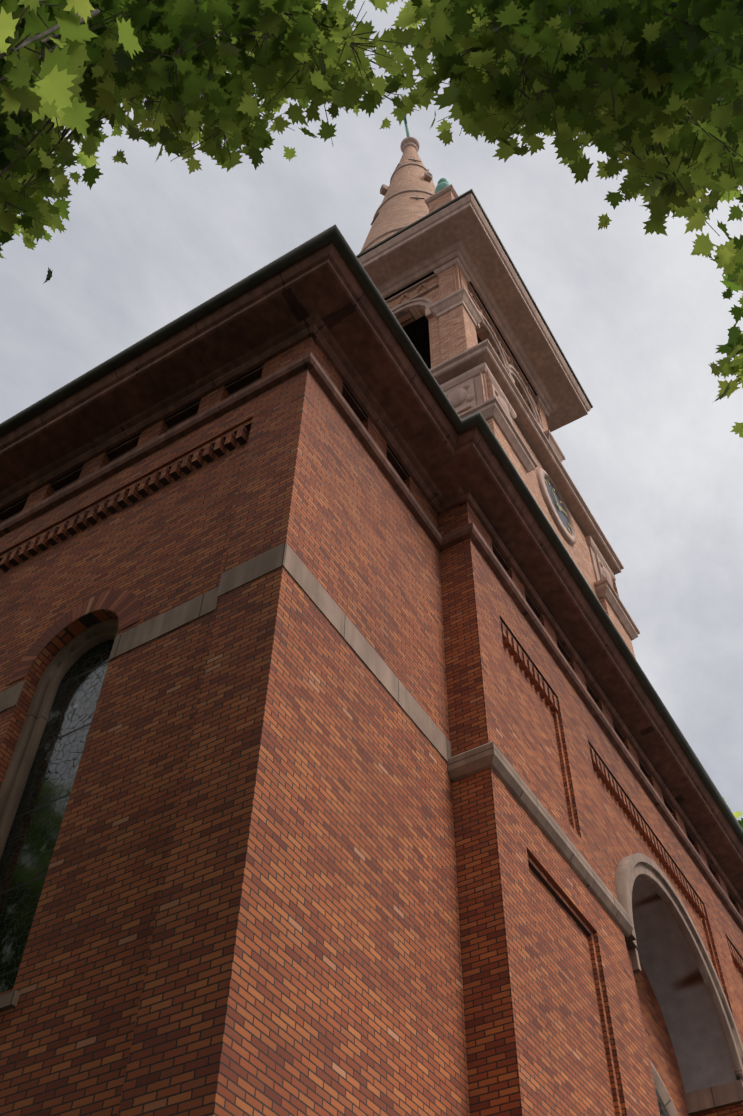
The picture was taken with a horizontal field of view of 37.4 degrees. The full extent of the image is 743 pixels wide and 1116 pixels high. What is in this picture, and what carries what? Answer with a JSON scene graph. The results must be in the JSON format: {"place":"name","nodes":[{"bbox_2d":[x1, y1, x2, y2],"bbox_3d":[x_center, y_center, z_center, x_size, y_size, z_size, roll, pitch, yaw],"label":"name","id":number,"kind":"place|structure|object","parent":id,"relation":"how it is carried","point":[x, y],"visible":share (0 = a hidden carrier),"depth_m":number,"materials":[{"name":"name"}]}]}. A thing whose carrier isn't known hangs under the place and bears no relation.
{"place":"outdoors","nodes":[
{"label":"outdoors","id":0,"kind":"place"},
{"bbox_2d":[0,224,742,1115],"bbox_3d":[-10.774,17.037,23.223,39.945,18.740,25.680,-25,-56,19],"label":"church building","id":1,"kind":"structure","parent":0,"point":[348,766],"depth_m":14.51,"materials":[{"name":"red brick"}]},
{"bbox_2d":[0,364,408,512],"bbox_3d":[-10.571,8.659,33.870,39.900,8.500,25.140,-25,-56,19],"label":"vents","id":2,"kind":"structure","parent":1,"relation":"in","point":[363,411],"depth_m":21.14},
{"bbox_2d":[0,0,742,820],"label":"sky","id":3,"kind":"structure","parent":0,"point":[639,319],"materials":[{"name":"grey"}]},
{"bbox_2d":[356,178,639,658],"bbox_3d":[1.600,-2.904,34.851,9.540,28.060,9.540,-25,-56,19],"label":"church tower","id":4,"kind":"structure","parent":0,"point":[488,348],"depth_m":35.90,"materials":[{"name":"beige stone"}]},
{"bbox_2d":[359,116,474,288],"bbox_3d":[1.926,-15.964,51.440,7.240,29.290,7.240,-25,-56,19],"label":"church spire","id":5,"kind":"structure","parent":4,"relation":"on","point":[409,190],"depth_m":48.93,"materials":[{"name":"beige stone"}]},
{"label":"ground","id":6,"kind":"structure","parent":0,"visible":0},
{"bbox_2d":[0,0,742,437],"bbox_3d":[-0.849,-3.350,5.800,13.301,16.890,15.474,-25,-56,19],"label":"overhead tree","id":7,"kind":"object","parent":6,"relation":"on","point":[648,92],"visible":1,"depth_m":6.59,"materials":[{"name":"green plant"}]},
{"bbox_2d":[723,797,742,828],"bbox_3d":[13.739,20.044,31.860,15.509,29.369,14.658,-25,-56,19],"label":"tree","id":8,"kind":"object","parent":6,"relation":"on","point":[737,814],"depth_m":40.37,"materials":[{"name":"green plant"}]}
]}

